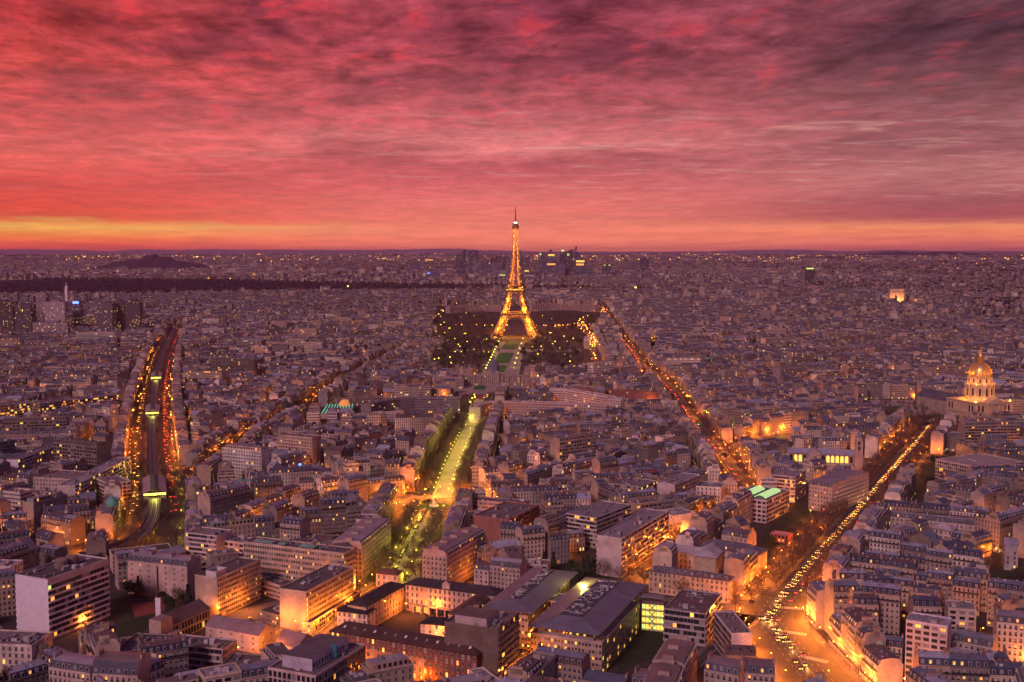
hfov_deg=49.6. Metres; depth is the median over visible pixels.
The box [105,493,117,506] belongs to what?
cupola
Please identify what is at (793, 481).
modern apartments
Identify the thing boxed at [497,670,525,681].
apartment building
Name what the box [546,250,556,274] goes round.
skyscraper
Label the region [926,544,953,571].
apartment building
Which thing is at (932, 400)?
hospital wing
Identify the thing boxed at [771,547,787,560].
tree
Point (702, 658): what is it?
road
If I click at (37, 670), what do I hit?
apartment building
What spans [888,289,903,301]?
triumphal arch
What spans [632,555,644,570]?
tree
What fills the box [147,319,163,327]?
tower block
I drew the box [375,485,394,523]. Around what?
apartment building
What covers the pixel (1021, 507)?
apartment building
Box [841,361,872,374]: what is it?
apartment building
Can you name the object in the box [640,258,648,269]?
skyscraper
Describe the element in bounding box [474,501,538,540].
brick building
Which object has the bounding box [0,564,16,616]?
apartment building
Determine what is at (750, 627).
pavement
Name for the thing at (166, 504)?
tree
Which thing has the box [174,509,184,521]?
tree
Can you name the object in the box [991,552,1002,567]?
tree
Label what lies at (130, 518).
road
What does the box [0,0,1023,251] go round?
sky
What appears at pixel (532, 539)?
apartment building
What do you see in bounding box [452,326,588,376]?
park ground
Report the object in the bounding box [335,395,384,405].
barracks
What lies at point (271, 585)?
annex
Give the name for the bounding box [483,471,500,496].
apartment building
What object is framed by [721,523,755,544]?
apartment house
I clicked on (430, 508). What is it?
lawn
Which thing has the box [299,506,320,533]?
apartment building
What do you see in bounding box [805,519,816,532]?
tree
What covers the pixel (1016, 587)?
apartment building
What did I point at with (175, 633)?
workshop
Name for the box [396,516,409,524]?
tree
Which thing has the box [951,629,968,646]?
apartment building
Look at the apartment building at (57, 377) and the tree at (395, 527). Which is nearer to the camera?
the tree at (395, 527)
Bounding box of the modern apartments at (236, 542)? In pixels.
[225,535,251,553]
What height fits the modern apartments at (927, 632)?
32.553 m
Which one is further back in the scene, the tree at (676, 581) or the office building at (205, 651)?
the tree at (676, 581)
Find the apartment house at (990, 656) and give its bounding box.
[950,647,993,659]
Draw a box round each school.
[346,577,503,625]
[434,356,539,388]
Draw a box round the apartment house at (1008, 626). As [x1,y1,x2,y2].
[993,606,1023,661]
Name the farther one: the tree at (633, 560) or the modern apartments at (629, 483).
the modern apartments at (629, 483)
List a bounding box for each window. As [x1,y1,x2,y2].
[249,555,355,590]
[307,584,353,620]
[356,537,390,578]
[376,592,404,623]
[414,667,458,680]
[423,556,476,581]
[519,582,569,646]
[538,595,638,640]
[592,616,638,670]
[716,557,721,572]
[809,484,868,511]
[935,469,964,477]
[936,530,950,539]
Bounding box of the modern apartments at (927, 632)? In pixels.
[904,612,951,681]
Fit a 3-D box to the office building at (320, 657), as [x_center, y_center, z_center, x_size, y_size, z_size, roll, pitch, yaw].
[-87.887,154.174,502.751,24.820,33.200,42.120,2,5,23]
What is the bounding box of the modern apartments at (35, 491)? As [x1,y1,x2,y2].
[17,487,42,496]
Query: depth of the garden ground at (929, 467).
1054.12 m
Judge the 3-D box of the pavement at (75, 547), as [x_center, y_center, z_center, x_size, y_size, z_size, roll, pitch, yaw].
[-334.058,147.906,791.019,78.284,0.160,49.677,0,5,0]
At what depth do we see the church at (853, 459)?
1065.94 m
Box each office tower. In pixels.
[0,437,14,453]
[15,553,110,638]
[444,604,519,677]
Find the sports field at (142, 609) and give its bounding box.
[131,600,164,617]
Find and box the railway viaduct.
[83,324,176,556]
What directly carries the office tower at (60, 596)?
on the ground at (404, 619)
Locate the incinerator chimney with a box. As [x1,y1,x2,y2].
[65,283,67,300]
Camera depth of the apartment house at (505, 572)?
691.60 m
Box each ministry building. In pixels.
[361,396,460,417]
[469,400,608,422]
[549,388,616,402]
[608,397,677,409]
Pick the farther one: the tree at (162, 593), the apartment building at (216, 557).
the apartment building at (216, 557)
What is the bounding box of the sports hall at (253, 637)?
[205,614,274,653]
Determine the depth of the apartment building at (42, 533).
765.53 m
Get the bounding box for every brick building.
[329,621,481,680]
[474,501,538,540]
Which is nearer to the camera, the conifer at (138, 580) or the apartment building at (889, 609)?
the apartment building at (889, 609)
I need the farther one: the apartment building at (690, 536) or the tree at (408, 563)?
the apartment building at (690, 536)
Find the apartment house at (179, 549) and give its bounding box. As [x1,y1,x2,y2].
[159,544,186,554]
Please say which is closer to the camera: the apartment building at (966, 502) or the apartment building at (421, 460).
the apartment building at (966, 502)
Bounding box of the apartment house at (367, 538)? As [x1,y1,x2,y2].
[332,515,390,578]
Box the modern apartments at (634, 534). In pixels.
[596,508,668,577]
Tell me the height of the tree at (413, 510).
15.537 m
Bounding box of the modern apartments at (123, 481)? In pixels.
[96,475,131,504]
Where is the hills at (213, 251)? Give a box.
[0,249,1023,254]
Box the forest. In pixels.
[0,277,662,293]
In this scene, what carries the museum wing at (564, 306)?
on the ground at (404, 619)
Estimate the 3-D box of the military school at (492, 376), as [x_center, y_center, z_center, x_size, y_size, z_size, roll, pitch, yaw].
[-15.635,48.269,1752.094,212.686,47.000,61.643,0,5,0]
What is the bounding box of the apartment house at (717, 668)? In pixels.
[704,651,747,681]
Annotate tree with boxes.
[111,523,120,536]
[112,531,123,540]
[112,533,124,541]
[113,527,128,537]
[116,515,128,522]
[116,518,125,528]
[118,508,130,524]
[120,538,135,547]
[120,580,133,591]
[121,505,132,520]
[125,535,140,546]
[128,582,140,596]
[129,519,141,529]
[131,509,145,527]
[132,514,144,525]
[134,583,148,600]
[147,589,160,606]
[154,533,171,543]
[156,505,172,517]
[156,528,169,540]
[158,502,173,518]
[159,591,167,604]
[162,594,173,607]
[168,523,181,537]
[169,528,182,544]
[169,586,181,596]
[170,538,181,546]
[171,516,184,529]
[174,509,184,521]
[174,599,185,607]
[176,593,184,605]
[368,561,381,574]
[369,555,386,569]
[377,559,392,569]
[383,548,399,564]
[389,538,402,550]
[390,531,408,552]
[391,521,403,532]
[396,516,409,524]
[396,526,408,543]
[401,504,416,514]
[401,558,415,572]
[402,500,415,512]
[402,567,415,577]
[403,519,413,532]
[404,510,417,526]
[405,548,420,565]
[405,550,421,571]
[406,504,420,521]
[410,500,422,513]
[411,562,420,577]
[413,532,425,549]
[413,542,423,558]
[414,539,423,552]
[419,526,433,543]
[419,535,433,546]
[426,506,439,523]
[426,516,442,530]
[427,513,442,532]
[435,509,446,520]
[550,559,555,568]
[566,559,576,569]
[570,566,584,581]
[590,558,596,571]
[594,558,611,578]
[613,565,628,579]
[622,563,635,579]
[625,554,639,575]
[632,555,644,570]
[636,566,649,583]
[642,561,652,573]
[645,549,652,560]
[650,539,660,550]
[670,577,691,592]
[727,593,740,610]
[731,582,750,605]
[745,580,757,599]
[752,575,763,587]
[754,570,766,584]
[757,582,768,601]
[759,567,770,581]
[765,535,775,545]
[765,558,777,573]
[766,567,782,582]
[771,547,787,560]
[774,566,787,583]
[775,555,792,576]
[775,562,788,578]
[776,538,793,559]
[776,545,787,561]
[778,508,793,525]
[782,537,795,556]
[785,556,796,572]
[787,530,801,543]
[788,546,803,564]
[788,553,799,568]
[789,541,806,561]
[793,519,801,528]
[795,525,809,540]
[795,540,807,557]
[796,535,813,554]
[797,574,809,591]
[801,523,812,532]
[801,535,814,545]
[804,572,820,584]
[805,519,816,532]
[805,565,816,575]
[806,528,817,539]
[806,532,817,547]
[808,513,822,528]
[809,517,817,530]
[809,558,822,567]
[810,521,826,542]
[812,567,822,580]
[816,509,827,519]
[816,551,828,562]
[817,504,829,514]
[817,521,828,536]
[818,545,833,557]
[821,541,834,552]
[822,502,833,510]
[822,518,830,533]
[826,508,839,525]
[828,501,843,519]
[830,528,844,539]
[835,525,849,535]
[844,517,857,527]
[987,552,1003,569]
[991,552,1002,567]
[1008,566,1023,580]
[1012,567,1022,579]
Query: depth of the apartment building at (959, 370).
1754.41 m
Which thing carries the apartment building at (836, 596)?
on the ground at (404, 619)
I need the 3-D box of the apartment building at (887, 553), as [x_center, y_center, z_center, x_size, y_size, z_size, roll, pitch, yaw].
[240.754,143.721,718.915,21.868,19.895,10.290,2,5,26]
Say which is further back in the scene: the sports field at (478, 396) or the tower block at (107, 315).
the tower block at (107, 315)
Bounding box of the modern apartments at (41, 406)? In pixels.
[30,398,73,412]
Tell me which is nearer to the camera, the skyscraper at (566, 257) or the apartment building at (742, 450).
the apartment building at (742, 450)
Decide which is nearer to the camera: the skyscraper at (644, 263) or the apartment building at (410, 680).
the apartment building at (410, 680)
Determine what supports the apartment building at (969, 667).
on the ground at (404, 619)
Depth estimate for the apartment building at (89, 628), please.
557.36 m
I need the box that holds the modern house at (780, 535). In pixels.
[770,530,792,542]
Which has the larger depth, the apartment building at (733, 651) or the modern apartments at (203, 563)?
the modern apartments at (203, 563)
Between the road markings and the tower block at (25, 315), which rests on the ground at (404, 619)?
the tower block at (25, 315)
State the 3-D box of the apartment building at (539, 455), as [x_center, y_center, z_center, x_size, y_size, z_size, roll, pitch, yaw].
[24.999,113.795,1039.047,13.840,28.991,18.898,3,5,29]
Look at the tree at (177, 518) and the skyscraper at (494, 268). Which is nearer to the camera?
the tree at (177, 518)
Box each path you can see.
[137,331,174,545]
[375,509,445,583]
[431,400,483,497]
[450,349,580,351]
[450,366,459,374]
[482,342,524,373]
[523,364,531,375]
[770,425,925,595]
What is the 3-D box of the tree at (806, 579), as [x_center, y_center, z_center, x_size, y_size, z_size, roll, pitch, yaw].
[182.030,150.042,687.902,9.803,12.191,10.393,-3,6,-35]
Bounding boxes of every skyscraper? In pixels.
[410,263,418,270]
[421,258,437,266]
[427,269,439,276]
[456,254,459,272]
[460,249,465,273]
[467,250,478,274]
[474,260,480,274]
[481,259,488,274]
[490,256,505,272]
[491,262,498,276]
[498,269,505,276]
[506,256,510,273]
[519,250,523,272]
[524,255,529,273]
[539,252,545,274]
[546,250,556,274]
[555,263,564,276]
[560,249,572,273]
[565,265,570,274]
[575,246,585,273]
[586,269,592,275]
[603,264,610,273]
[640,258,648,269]
[804,267,813,284]
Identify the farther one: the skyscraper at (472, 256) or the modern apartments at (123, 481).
the skyscraper at (472, 256)
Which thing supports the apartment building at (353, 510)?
on the ground at (404, 619)
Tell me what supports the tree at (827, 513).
on the ground at (404, 619)
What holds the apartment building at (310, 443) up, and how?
on the ground at (404, 619)
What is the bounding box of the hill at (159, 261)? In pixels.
[93,256,210,269]
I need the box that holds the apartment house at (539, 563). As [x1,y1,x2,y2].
[525,558,550,570]
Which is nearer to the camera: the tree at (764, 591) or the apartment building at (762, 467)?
the tree at (764, 591)
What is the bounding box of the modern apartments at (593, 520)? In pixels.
[566,500,631,547]
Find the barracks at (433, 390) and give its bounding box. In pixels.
[431,386,453,395]
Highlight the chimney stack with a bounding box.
[155,567,161,615]
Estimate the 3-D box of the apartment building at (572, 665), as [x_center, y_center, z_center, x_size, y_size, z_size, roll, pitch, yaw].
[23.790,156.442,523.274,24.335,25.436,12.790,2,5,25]
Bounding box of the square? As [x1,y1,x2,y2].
[456,385,531,399]
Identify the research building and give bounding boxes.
[482,567,647,671]
[663,588,722,646]
[713,609,751,655]
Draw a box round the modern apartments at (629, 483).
[611,476,656,490]
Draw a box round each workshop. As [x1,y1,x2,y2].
[119,630,180,647]
[221,652,260,663]
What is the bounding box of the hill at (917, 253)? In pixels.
[860,252,992,255]
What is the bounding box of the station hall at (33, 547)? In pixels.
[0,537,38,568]
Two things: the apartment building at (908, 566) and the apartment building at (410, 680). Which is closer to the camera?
the apartment building at (410, 680)
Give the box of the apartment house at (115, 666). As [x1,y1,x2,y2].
[92,647,152,681]
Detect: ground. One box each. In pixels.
[0,261,1023,681]
[103,592,184,640]
[225,600,301,653]
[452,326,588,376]
[554,560,626,584]
[655,597,742,610]
[759,503,820,577]
[866,400,942,421]
[916,452,950,494]
[988,560,1023,580]
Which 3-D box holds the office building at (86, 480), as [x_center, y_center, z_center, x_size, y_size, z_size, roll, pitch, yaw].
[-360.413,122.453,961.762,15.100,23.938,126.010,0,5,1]
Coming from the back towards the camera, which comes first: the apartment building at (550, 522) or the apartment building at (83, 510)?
the apartment building at (83, 510)
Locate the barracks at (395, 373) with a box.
[370,371,400,378]
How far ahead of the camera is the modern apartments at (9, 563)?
674.48 m
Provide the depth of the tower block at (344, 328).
2664.51 m
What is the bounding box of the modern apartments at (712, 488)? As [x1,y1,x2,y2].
[696,481,724,502]
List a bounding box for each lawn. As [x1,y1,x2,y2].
[419,503,448,509]
[474,386,485,389]
[495,353,513,362]
[499,365,507,371]
[501,342,519,348]
[616,612,663,671]
[886,406,914,412]
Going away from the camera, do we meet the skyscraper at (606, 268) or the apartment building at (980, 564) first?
the apartment building at (980, 564)
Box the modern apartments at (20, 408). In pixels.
[0,400,32,416]
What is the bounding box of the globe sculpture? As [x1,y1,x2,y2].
[339,399,349,405]
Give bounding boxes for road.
[66,547,84,553]
[123,341,179,546]
[171,397,317,491]
[308,584,376,635]
[364,518,445,584]
[368,494,431,503]
[397,497,455,515]
[419,401,485,495]
[519,648,529,658]
[578,320,594,344]
[590,345,601,361]
[599,306,747,487]
[627,561,652,583]
[697,614,762,667]
[718,433,788,456]
[740,425,930,681]
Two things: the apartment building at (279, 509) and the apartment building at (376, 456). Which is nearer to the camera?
the apartment building at (279, 509)
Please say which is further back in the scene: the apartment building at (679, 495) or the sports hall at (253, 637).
the apartment building at (679, 495)
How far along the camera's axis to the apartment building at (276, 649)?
518.98 m
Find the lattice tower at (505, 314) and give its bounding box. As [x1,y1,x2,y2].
[490,207,540,338]
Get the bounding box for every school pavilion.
[336,605,375,625]
[419,616,447,636]
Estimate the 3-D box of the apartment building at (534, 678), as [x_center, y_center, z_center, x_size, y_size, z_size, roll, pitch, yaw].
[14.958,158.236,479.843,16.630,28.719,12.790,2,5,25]
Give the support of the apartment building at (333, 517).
on the ground at (404, 619)
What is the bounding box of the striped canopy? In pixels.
[320,404,353,418]
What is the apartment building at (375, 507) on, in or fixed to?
on the ground at (404, 619)
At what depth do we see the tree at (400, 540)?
777.11 m
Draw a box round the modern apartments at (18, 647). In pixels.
[0,629,52,672]
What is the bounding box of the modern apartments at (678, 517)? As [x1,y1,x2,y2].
[662,507,695,539]
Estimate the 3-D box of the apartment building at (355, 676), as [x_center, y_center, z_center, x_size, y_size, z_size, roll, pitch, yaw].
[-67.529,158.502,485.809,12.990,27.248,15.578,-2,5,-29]
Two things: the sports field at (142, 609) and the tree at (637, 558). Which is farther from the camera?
the tree at (637, 558)
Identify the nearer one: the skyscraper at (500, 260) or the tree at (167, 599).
the tree at (167, 599)
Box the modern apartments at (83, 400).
[69,393,119,412]
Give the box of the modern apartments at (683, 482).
[657,472,699,494]
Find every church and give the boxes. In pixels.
[787,432,862,471]
[946,348,1013,420]
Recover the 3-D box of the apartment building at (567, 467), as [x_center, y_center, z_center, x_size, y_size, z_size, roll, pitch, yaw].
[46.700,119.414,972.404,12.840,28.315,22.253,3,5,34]
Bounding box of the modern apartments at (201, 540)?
[185,526,232,558]
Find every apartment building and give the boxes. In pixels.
[0,458,10,475]
[0,497,10,525]
[0,525,29,543]
[0,539,28,570]
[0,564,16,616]
[0,673,11,681]
[1,414,68,430]
[1,508,26,527]
[1,653,48,681]
[2,518,34,538]
[4,488,31,509]
[22,492,55,531]
[31,526,65,545]
[35,487,67,504]
[36,642,72,668]
[40,508,72,532]
[43,504,67,512]
[48,372,97,383]
[53,437,108,469]
[65,501,90,536]
[76,332,113,341]
[79,629,83,653]
[83,674,104,681]
[84,621,116,654]
[85,621,108,654]
[86,529,108,557]
[89,627,120,655]
[95,505,116,539]
[98,500,117,525]
[114,543,151,589]
[120,645,136,650]
[123,645,140,651]
[137,633,188,677]
[156,673,202,681]
[172,669,197,676]
[183,504,201,523]
[183,515,202,546]
[183,521,201,549]
[184,475,199,502]
[185,476,201,504]
[185,499,197,510]
[186,370,225,380]
[196,458,216,485]
[197,484,230,514]
[198,662,241,681]
[202,510,232,526]
[206,548,237,568]
[207,517,227,528]
[212,358,257,375]
[220,480,249,510]
[222,443,271,478]
[225,478,238,485]
[225,516,254,537]
[228,505,250,518]
[237,339,265,345]
[237,656,281,681]
[238,499,265,515]
[245,470,266,484]
[251,511,274,537]
[253,474,281,499]
[257,490,283,503]
[260,641,288,659]
[261,497,292,521]
[268,464,290,485]
[271,451,295,466]
[272,481,300,499]
[275,520,280,538]
[277,432,320,464]
[280,512,309,539]
[288,537,309,541]
[290,448,309,463]
[290,464,314,483]
[291,486,319,507]
[293,506,299,515]
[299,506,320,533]
[300,533,337,539]
[315,474,338,493]
[316,433,339,438]
[318,493,345,535]
[320,486,345,497]
[324,443,347,467]
[329,541,350,546]
[330,487,358,496]
[334,471,356,477]
[338,471,367,502]
[339,670,370,681]
[340,464,362,473]
[341,440,359,456]
[345,491,364,502]
[345,501,367,530]
[356,514,377,522]
[357,678,381,681]
[361,500,382,517]
[361,652,413,681]
[366,448,389,465]
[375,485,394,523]
[376,493,391,521]
[378,480,397,518]
[400,462,417,491]
[403,455,418,479]
[407,677,428,681]
[412,453,423,476]
[414,432,429,460]
[429,674,446,681]
[441,513,463,533]
[441,529,457,538]
[447,506,465,526]
[447,672,489,681]
[449,502,467,526]
[455,488,473,510]
[458,496,471,511]
[469,667,498,681]
[472,459,486,488]
[476,446,488,456]
[481,426,494,453]
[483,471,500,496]
[487,535,521,554]
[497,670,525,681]
[498,457,522,473]
[500,517,522,539]
[505,652,543,679]
[509,483,531,503]
[515,520,544,558]
[516,466,538,484]
[525,671,567,681]
[526,651,556,677]
[527,445,549,465]
[529,444,549,460]
[531,481,558,503]
[532,461,551,478]
[533,510,561,532]
[535,641,590,681]
[538,476,553,484]
[542,497,563,514]
[543,458,561,467]
[545,529,569,563]
[547,475,572,487]
[550,433,595,462]
[551,507,573,529]
[552,459,577,477]
[559,487,566,492]
[568,449,593,459]
[569,480,586,492]
[573,455,590,469]
[577,421,606,433]
[581,669,631,681]
[588,361,613,372]
[591,453,617,472]
[593,431,602,441]
[595,450,614,457]
[597,483,619,500]
[614,488,637,503]
[628,498,661,515]
[637,485,657,498]
[640,470,658,481]
[652,539,677,567]
[666,357,700,364]
[668,488,694,500]
[674,495,699,513]
[675,525,700,546]
[680,466,707,480]
[689,507,714,541]
[691,431,705,461]
[702,494,716,508]
[709,503,729,527]
[714,515,723,539]
[716,498,737,517]
[718,368,745,380]
[718,474,737,494]
[722,490,744,517]
[723,549,750,595]
[724,640,756,659]
[733,486,752,523]
[737,548,758,587]
[741,443,751,465]
[744,443,761,470]
[753,457,770,484]
[767,452,791,469]
[773,364,807,379]
[786,352,815,364]
[791,352,826,361]
[803,455,826,489]
[803,672,828,681]
[806,580,825,629]
[821,550,849,580]
[824,576,860,633]
[827,612,841,654]
[828,540,855,564]
[832,566,859,579]
[836,564,864,587]
[839,602,880,669]
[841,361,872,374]
[841,530,865,553]
[849,587,878,620]
[850,549,881,571]
[853,519,876,530]
[853,626,885,676]
[858,504,882,528]
[860,640,903,681]
[861,577,901,635]
[864,571,883,574]
[864,571,890,582]
[865,538,868,549]
[865,546,900,557]
[869,526,903,552]
[872,500,889,528]
[875,505,885,529]
[875,564,902,575]
[880,554,917,577]
[883,497,915,511]
[884,528,912,541]
[885,633,903,662]
[888,479,906,500]
[889,573,914,618]
[897,477,909,500]
[900,540,932,556]
[900,550,925,571]
[905,666,942,681]
[908,589,941,615]
[913,580,940,598]
[913,643,949,679]
[915,567,926,582]
[916,500,949,515]
[922,671,951,681]
[924,488,954,502]
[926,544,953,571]
[926,565,953,611]
[933,538,965,549]
[936,363,971,377]
[946,646,989,681]
[950,498,976,506]
[950,501,989,518]
[951,562,989,611]
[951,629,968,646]
[952,574,980,615]
[953,543,982,566]
[958,419,1019,442]
[961,528,992,557]
[968,559,989,569]
[977,647,1008,660]
[980,481,1004,511]
[984,511,1011,552]
[986,574,1023,626]
[989,658,1021,681]
[992,463,1016,472]
[992,589,1023,627]
[995,487,1023,511]
[998,506,1021,537]
[1009,490,1023,505]
[1009,504,1023,517]
[1011,462,1023,472]
[1013,518,1023,557]
[1014,603,1023,610]
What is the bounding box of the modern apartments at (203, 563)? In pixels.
[189,554,206,571]
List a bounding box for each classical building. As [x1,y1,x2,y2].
[648,563,733,603]
[676,537,767,573]
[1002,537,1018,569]
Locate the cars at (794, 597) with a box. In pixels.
[755,426,926,675]
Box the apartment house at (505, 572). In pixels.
[490,552,526,588]
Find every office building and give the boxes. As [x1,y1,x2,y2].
[6,442,53,473]
[57,457,131,496]
[122,633,172,647]
[177,634,237,670]
[195,556,260,617]
[243,536,355,590]
[268,633,365,681]
[279,564,353,629]
[377,411,393,425]
[468,509,483,526]
[477,497,529,509]
[745,485,788,522]
[935,453,1022,477]
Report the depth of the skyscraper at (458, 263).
6512.38 m
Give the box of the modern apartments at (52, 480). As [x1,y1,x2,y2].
[33,470,85,490]
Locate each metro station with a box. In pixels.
[142,474,166,500]
[145,403,159,416]
[150,371,161,380]
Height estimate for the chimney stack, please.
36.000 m
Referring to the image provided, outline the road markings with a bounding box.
[778,606,827,662]
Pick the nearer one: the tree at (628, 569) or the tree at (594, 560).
the tree at (628, 569)
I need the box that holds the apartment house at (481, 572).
[474,557,490,585]
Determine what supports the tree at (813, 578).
on the ground at (404, 619)
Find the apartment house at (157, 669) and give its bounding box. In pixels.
[149,651,164,681]
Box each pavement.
[65,545,85,551]
[109,345,184,564]
[169,395,317,490]
[304,583,374,633]
[356,509,405,583]
[368,493,455,501]
[397,495,452,514]
[413,401,471,496]
[419,502,451,509]
[590,345,602,361]
[599,308,750,486]
[623,541,675,584]
[697,612,768,657]
[716,432,789,455]
[733,423,930,681]
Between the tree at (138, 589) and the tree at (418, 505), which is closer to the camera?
the tree at (138, 589)
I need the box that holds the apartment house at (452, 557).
[422,524,485,581]
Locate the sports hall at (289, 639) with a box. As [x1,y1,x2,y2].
[275,629,312,649]
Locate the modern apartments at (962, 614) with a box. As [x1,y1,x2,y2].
[944,600,976,631]
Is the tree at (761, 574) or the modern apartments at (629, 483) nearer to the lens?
the tree at (761, 574)
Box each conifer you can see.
[133,576,141,595]
[183,583,191,603]
[551,551,557,567]
[581,557,585,576]
[582,554,593,578]
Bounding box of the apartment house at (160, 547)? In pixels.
[109,543,170,573]
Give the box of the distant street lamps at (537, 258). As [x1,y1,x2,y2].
[33,253,1023,345]
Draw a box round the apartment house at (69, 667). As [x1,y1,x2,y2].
[49,649,96,681]
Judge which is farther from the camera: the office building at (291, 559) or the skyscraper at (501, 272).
the skyscraper at (501, 272)
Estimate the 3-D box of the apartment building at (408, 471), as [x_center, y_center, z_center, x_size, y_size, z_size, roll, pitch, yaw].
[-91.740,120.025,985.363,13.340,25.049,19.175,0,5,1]
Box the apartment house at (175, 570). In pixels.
[128,547,200,598]
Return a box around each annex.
[260,604,279,625]
[261,575,294,599]
[302,591,359,633]
[375,568,403,586]
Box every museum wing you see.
[445,304,502,312]
[529,303,598,311]
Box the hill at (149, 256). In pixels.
[135,255,170,260]
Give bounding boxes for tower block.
[0,300,17,329]
[0,333,21,337]
[14,303,36,331]
[32,320,72,334]
[36,291,49,321]
[42,300,69,320]
[70,316,97,323]
[72,299,83,325]
[97,301,116,330]
[112,299,127,330]
[125,299,143,328]
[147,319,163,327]
[202,326,225,332]
[267,325,282,333]
[320,324,335,334]
[338,326,350,332]
[382,328,389,332]
[391,328,403,334]
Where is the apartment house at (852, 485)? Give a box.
[808,469,868,512]
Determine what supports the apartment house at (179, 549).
on the ground at (404, 619)
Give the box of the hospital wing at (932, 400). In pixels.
[916,388,964,414]
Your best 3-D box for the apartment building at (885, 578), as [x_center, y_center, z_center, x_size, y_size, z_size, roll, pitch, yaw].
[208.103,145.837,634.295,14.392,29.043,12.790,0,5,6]
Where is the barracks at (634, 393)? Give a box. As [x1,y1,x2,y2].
[577,387,673,399]
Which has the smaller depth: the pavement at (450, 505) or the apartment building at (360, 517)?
the apartment building at (360, 517)
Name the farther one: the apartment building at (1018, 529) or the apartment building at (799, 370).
the apartment building at (799, 370)
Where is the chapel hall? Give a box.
[149,599,209,634]
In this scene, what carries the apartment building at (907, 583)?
on the ground at (404, 619)
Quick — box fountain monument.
[429,498,438,506]
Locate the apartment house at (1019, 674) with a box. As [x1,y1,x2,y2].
[1014,660,1023,681]
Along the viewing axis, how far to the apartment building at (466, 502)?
848.64 m
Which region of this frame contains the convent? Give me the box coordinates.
[889,508,974,539]
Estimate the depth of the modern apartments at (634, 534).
738.91 m
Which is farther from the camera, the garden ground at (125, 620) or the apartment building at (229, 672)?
the garden ground at (125, 620)
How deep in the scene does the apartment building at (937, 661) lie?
506.50 m
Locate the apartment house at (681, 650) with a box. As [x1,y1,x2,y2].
[652,635,697,681]
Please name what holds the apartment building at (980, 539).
on the ground at (404, 619)
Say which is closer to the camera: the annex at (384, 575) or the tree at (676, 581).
the tree at (676, 581)
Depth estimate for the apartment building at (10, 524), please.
784.59 m
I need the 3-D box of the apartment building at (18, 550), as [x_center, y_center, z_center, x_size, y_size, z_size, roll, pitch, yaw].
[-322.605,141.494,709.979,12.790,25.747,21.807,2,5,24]
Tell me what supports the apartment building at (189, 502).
on the ground at (404, 619)
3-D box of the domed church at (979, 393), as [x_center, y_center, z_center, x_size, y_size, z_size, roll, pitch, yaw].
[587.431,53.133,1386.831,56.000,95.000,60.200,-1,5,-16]
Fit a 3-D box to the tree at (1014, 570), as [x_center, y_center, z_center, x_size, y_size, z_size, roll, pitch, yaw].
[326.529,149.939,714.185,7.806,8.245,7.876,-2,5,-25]
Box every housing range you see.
[146,313,193,317]
[213,331,254,336]
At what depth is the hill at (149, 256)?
7917.52 m
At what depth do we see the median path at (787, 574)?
816.95 m
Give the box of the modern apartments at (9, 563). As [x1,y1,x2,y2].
[0,559,22,573]
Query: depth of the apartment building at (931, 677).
488.69 m
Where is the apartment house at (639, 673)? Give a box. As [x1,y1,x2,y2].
[631,665,671,681]
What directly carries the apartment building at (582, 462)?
on the ground at (404, 619)
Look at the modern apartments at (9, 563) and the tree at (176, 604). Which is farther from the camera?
the modern apartments at (9, 563)
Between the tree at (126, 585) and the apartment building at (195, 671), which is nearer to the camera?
the apartment building at (195, 671)
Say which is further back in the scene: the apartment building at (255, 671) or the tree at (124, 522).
the tree at (124, 522)
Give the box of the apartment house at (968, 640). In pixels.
[952,624,997,650]
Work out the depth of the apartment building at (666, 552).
707.25 m
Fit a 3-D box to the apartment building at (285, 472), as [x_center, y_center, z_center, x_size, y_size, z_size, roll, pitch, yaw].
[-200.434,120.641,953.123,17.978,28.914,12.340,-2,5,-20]
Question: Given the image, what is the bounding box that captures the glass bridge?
[641,593,664,631]
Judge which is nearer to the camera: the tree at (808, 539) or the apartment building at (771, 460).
the tree at (808, 539)
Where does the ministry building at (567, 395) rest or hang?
on the ground at (404, 619)
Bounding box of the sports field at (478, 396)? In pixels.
[461,394,483,400]
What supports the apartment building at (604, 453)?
on the ground at (404, 619)
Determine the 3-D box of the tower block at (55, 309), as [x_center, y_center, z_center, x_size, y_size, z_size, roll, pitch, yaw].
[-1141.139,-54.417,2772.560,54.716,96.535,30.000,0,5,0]
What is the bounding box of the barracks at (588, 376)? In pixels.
[565,373,592,381]
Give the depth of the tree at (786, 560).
720.18 m
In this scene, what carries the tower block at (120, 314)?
on the ground at (404, 619)
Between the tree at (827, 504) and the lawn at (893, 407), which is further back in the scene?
the lawn at (893, 407)
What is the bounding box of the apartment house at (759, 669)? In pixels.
[741,653,774,681]
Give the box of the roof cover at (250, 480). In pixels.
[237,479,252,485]
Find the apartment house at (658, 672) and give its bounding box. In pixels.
[642,658,684,681]
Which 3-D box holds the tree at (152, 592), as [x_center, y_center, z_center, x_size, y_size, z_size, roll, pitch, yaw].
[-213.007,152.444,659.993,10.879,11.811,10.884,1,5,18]
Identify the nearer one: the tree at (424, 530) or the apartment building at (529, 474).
the tree at (424, 530)
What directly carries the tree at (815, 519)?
on the ground at (404, 619)
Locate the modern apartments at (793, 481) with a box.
[769,468,805,502]
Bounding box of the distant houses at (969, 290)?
[0,252,1023,339]
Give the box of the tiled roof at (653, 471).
[643,469,656,472]

